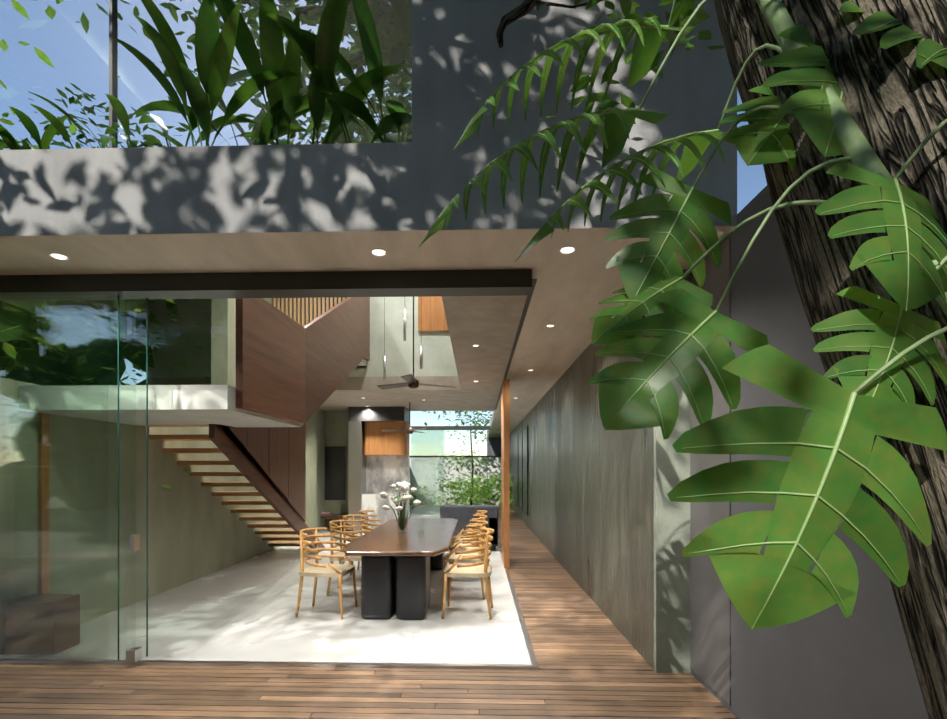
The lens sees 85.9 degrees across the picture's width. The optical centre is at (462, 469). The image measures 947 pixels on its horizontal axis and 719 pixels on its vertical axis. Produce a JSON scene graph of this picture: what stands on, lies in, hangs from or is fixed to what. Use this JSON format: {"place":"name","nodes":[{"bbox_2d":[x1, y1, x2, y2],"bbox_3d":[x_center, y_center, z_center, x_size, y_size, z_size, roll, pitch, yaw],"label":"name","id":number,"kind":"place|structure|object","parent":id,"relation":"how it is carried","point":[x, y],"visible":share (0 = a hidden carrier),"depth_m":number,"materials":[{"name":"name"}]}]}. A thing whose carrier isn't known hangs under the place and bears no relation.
{"place":"outdoors","nodes":[
{"label":"outdoors","id":0,"kind":"place"},
{"bbox_2d":[0,511,530,663],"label":"interior floor","id":1,"kind":"structure","parent":0,"point":[245,610],"depth_m":4.86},
{"bbox_2d":[5,413,79,654],"bbox_3d":[-3.438,0.486,4.237,0.420,1.960,0.410,0,0,2],"label":"under landing door","id":2,"kind":"structure","parent":1,"relation":"on","point":[29,619],"depth_m":4.12,"materials":[{"name":"brown wood"}]},
{"bbox_2d":[19,359,366,426],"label":"upper floor slab","id":3,"kind":"structure","parent":1,"relation":"on","point":[187,404],"depth_m":4.18,"materials":[{"name":"grey concrete"}]},
{"bbox_2d":[21,299,227,385],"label":"glass pane","id":4,"kind":"structure","parent":3,"relation":"on","point":[124,344],"depth_m":4.18,"materials":[{"name":"clear glass"}]},
{"bbox_2d":[236,297,369,423],"bbox_3d":[-1.793,-2.179,7.124,0.060,3.310,5.700,0,0,2],"label":"wood-paneled balustrade","id":5,"kind":"object","parent":3,"relation":"on","point":[289,368],"visible":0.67,"depth_m":5.46,"materials":[{"name":"brown wood"}]},
{"bbox_2d":[209,423,324,552],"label":"wall paneling","id":6,"kind":"structure","parent":1,"relation":"on","point":[269,463],"depth_m":7.02,"materials":[{"name":"brown wood"}]},
{"bbox_2d":[138,424,318,546],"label":"stair treads","id":7,"kind":"object","parent":6,"relation":"attached to","point":[286,540],"visible":0.65,"depth_m":7.21,"materials":[{"name":"brown wood"}]},
{"bbox_2d":[0,539,537,668],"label":"sliding door track","id":8,"kind":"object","parent":1,"relation":"on","point":[533,665],"visible":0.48,"depth_m":3.86,"materials":[{"name":"grey metal"}]},
{"bbox_2d":[296,527,357,619],"bbox_3d":[-1.394,1.041,5.247,0.530,0.854,0.583,0,0,2],"label":"chair","id":9,"kind":"object","parent":1,"relation":"on","point":[316,570],"visible":1,"depth_m":5.12,"materials":[{"name":"brown wood"}]},
{"bbox_2d":[320,512,347,530],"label":"bench back wall","id":10,"kind":"structure","parent":1,"relation":"on","point":[326,515],"depth_m":12.25,"materials":[{"name":"brown wood"}]},
{"bbox_2d":[325,411,347,528],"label":"olive wall","id":11,"kind":"structure","parent":1,"relation":"on","point":[336,462],"depth_m":12.67,"materials":[{"name":"paint"}]},
{"bbox_2d":[327,520,361,595],"bbox_3d":[-1.331,1.041,6.110,0.518,0.854,0.582,0,0,2],"label":"chair","id":12,"kind":"object","parent":1,"relation":"on","point":[341,544],"visible":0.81,"depth_m":5.92,"materials":[{"name":"brown wood"}]},
{"bbox_2d":[342,515,369,577],"bbox_3d":[-1.338,1.041,6.840,0.528,0.854,0.583,0,0,2],"label":"chair","id":13,"kind":"object","parent":1,"relation":"on","point":[348,524],"visible":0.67,"depth_m":6.92,"materials":[{"name":"brown wood"}]},
{"bbox_2d":[357,510,381,569],"bbox_3d":[-1.294,1.041,7.664,0.520,0.854,0.582,0,0,2],"label":"chair","id":14,"kind":"object","parent":1,"relation":"on","point":[366,515],"visible":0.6,"depth_m":7.71,"materials":[{"name":"brown wood"}]},
{"bbox_2d":[348,407,409,532],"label":"kitchen block","id":15,"kind":"structure","parent":1,"relation":"on","point":[371,478],"depth_m":11.79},
{"bbox_2d":[364,421,409,455],"bbox_3d":[-1.822,-0.744,12.262,1.000,0.780,0.750,0,0,2],"label":"wooden cabinet","id":16,"kind":"object","parent":15,"relation":"attached to","point":[377,441],"visible":0.95,"depth_m":11.89,"materials":[{"name":"brown wood"}]},
{"bbox_2d":[361,552,444,619],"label":"dining table pedestals","id":17,"kind":"object","parent":1,"relation":"on","point":[391,584],"visible":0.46,"depth_m":4.96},
{"bbox_2d":[342,518,457,555],"bbox_3d":[-0.632,0.789,6.465,1.060,0.045,3.370,0,0,2],"label":"dining table top","id":18,"kind":"object","parent":17,"relation":"on","point":[435,537],"visible":0.81,"depth_m":5.61,"materials":[{"name":"brown wood"}]},
{"bbox_2d":[376,481,428,532],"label":"white vase flowers","id":19,"kind":"object","parent":18,"relation":"on","point":[403,488],"visible":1,"depth_m":6.22,"materials":[{"name":"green plant"}]},
{"bbox_2d":[411,426,490,512],"bbox_3d":[-0.890,-0.009,17.062,3.660,2.910,0.200,0,0,2],"label":"glass stack","id":20,"kind":"object","parent":1,"relation":"on","point":[440,428],"visible":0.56,"depth_m":17.04,"materials":[{"name":"grey"}]},
{"bbox_2d":[442,521,487,599],"bbox_3d":[0.037,1.041,6.002,0.537,0.854,0.583,0,0,2],"label":"chair","id":21,"kind":"object","parent":1,"relation":"on","point":[451,556],"visible":0.69,"depth_m":5.78,"materials":[{"name":"brown wood"}]},
{"bbox_2d":[441,528,493,619],"bbox_3d":[0.063,1.041,5.226,0.529,0.854,0.583,0,0,2],"label":"chair","id":22,"kind":"object","parent":1,"relation":"on","point":[474,570],"visible":1,"depth_m":5.02,"materials":[{"name":"brown wood"}]},
{"bbox_2d":[449,515,486,582],"bbox_3d":[0.069,1.041,6.838,0.535,0.854,0.583,0,0,2],"label":"chair","id":23,"kind":"object","parent":1,"relation":"on","point":[453,545],"visible":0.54,"depth_m":6.64,"materials":[{"name":"brown wood"}]},
{"bbox_2d":[440,505,497,550],"bbox_3d":[0.136,1.056,9.604,1.050,0.820,0.950,0,0,2],"label":"dark sofa","id":24,"kind":"object","parent":1,"relation":"on","point":[463,515],"visible":0.46,"depth_m":9.13,"materials":[{"name":"fabric"}]},
{"bbox_2d":[453,510,486,551],"bbox_3d":[0.114,1.041,7.617,0.524,0.854,0.583,0,0,2],"label":"chair","id":25,"kind":"object","parent":1,"relation":"on","point":[462,530],"visible":0.33,"depth_m":7.40,"materials":[{"name":"brown wood"}]},
{"bbox_2d":[501,379,509,568],"bbox_3d":[0.674,0.056,8.012,0.080,2.820,0.900,0,0,2],"label":"wooden post","id":26,"kind":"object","parent":1,"relation":"on","point":[505,473],"visible":1,"depth_m":7.56,"materials":[{"name":"brown wood"}]},
{"bbox_2d":[0,0,736,278],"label":"upper exterior wall","id":27,"kind":"structure","parent":0,"point":[268,208],"depth_m":3.12,"materials":[{"name":"paint"}]},
{"bbox_2d":[0,0,411,149],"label":"window glass","id":28,"kind":"object","parent":27,"relation":"attached to","point":[56,52],"depth_m":3.88,"materials":[{"name":"clear glass"}]},
{"bbox_2d":[109,0,114,147],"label":"window mullions","id":29,"kind":"object","parent":28,"relation":"attached to","point":[111,57],"depth_m":3.86,"materials":[{"name":"grey metal"}]},
{"bbox_2d":[0,0,411,149],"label":"planter plants","id":30,"kind":"object","parent":27,"relation":"on","point":[276,73],"visible":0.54,"depth_m":3.18,"materials":[{"name":"green plant"}]},
{"bbox_2d":[0,269,531,300],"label":"door track beam","id":31,"kind":"structure","parent":27,"relation":"attached to","point":[497,282],"depth_m":3.78,"materials":[{"name":"grey"}]},
{"bbox_2d":[0,293,147,661],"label":"sliding glass panels","id":32,"kind":"object","parent":31,"relation":"hanging from","point":[85,570],"visible":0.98,"depth_m":3.91,"materials":[{"name":"teal"}]},
{"bbox_2d":[126,534,141,662],"bbox_3d":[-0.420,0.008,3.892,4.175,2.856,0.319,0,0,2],"label":"glass door hardware","id":33,"kind":"object","parent":32,"relation":"attached to","point":[133,654],"visible":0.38,"depth_m":3.80,"materials":[{"name":"silver metal"}]},
{"bbox_2d":[383,297,422,379],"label":"pendant lights","id":34,"kind":"object","parent":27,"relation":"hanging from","point":[404,339],"visible":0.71,"depth_m":8.00,"materials":[{"name":"white glass"}]},
{"bbox_2d":[148,278,625,437],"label":"ceiling slab","id":35,"kind":"structure","parent":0,"point":[515,339],"depth_m":6.39,"materials":[{"name":"concrete"}]},
{"bbox_2d":[148,297,457,377],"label":"wall","id":36,"kind":"structure","parent":35,"relation":"on","point":[438,358],"depth_m":9.33,"materials":[{"name":"concrete"}]},
{"bbox_2d":[273,296,448,331],"bbox_3d":[-1.844,-3.174,9.311,3.310,2.120,0.048,0,0,2],"label":"slat screen","id":37,"kind":"object","parent":36,"relation":"attached to","point":[305,311],"depth_m":9.31,"materials":[{"name":"brown wood"}]},
{"bbox_2d":[49,246,574,420],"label":"recessed ceiling lights","id":38,"kind":"object","parent":35,"relation":"on","point":[564,250],"visible":0.62,"depth_m":3.43,"materials":[{"name":"white plastic"}]},
{"bbox_2d":[382,402,426,433],"bbox_3d":[-1.222,-1.124,11.055,1.038,0.680,1.101,0,0,2],"label":"ceiling fan","id":39,"kind":"object","parent":35,"relation":"hanging from","point":[409,430],"visible":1,"depth_m":10.96,"materials":[{"name":"brown metal"}]},
{"bbox_2d":[377,297,455,389],"bbox_3d":[-0.719,-3.019,7.376,1.218,3.630,1.069,0,0,2],"label":"ceiling fan","id":40,"kind":"object","parent":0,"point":[412,381],"visible":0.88,"depth_m":7.49,"materials":[{"name":"brown metal"}]},
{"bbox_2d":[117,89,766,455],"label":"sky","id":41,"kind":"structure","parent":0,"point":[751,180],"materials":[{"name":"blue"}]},
{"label":"ground","id":42,"kind":"structure","parent":0,"visible":0},
{"bbox_2d":[0,298,324,654],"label":"wall","id":43,"kind":"structure","parent":42,"relation":"on","point":[196,530],"depth_m":5.84,"materials":[{"name":"paint"}]},
{"bbox_2d":[0,299,514,508],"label":"garden foliage","id":44,"kind":"object","parent":42,"relation":"on","point":[485,491],"visible":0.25,"depth_m":8.63,"materials":[{"name":"green plant"}]},
{"bbox_2d":[0,506,737,718],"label":"deck boards","id":45,"kind":"object","parent":42,"relation":"on","point":[592,663],"visible":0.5,"depth_m":3.48,"materials":[{"name":"brown wood"}]},
{"bbox_2d":[410,456,500,510],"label":"white garden wall","id":46,"kind":"structure","parent":42,"relation":"on","point":[495,462],"depth_m":21.00,"materials":[{"name":"paint"}]},
{"bbox_2d":[487,431,500,455],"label":"corridor end wall","id":47,"kind":"structure","parent":42,"relation":"on","point":[494,447],"depth_m":22.95,"materials":[{"name":"paint"}]},
{"bbox_2d":[510,301,653,669],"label":"side wall","id":48,"kind":"structure","parent":42,"relation":"on","point":[588,520],"depth_m":5.68,"materials":[{"name":"paint"}]},
{"bbox_2d":[515,425,527,515],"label":"framed wall panels","id":49,"kind":"object","parent":48,"relation":"attached to","point":[521,469],"visible":0.98,"depth_m":14.68,"materials":[{"name":"black"}]},
{"bbox_2d":[654,269,690,672],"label":"pier column","id":50,"kind":"structure","parent":48,"relation":"attached to","point":[671,585],"depth_m":3.71,"materials":[{"name":"concrete"}]},
{"bbox_2d":[496,0,946,718],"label":"tree","id":51,"kind":"object","parent":42,"relation":"on","point":[894,98],"depth_m":1.31,"materials":[{"name":"brown plant"}]},
{"bbox_2d":[418,0,946,628],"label":"monstera plant","id":52,"kind":"object","parent":51,"relation":"attached to","point":[826,470],"visible":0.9,"depth_m":1.06,"materials":[{"name":"green plant"}]},
{"bbox_2d":[690,186,928,718],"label":"boundary wall","id":53,"kind":"structure","parent":42,"relation":"on","point":[832,662],"depth_m":2.65,"materials":[{"name":"paint"}]}
]}

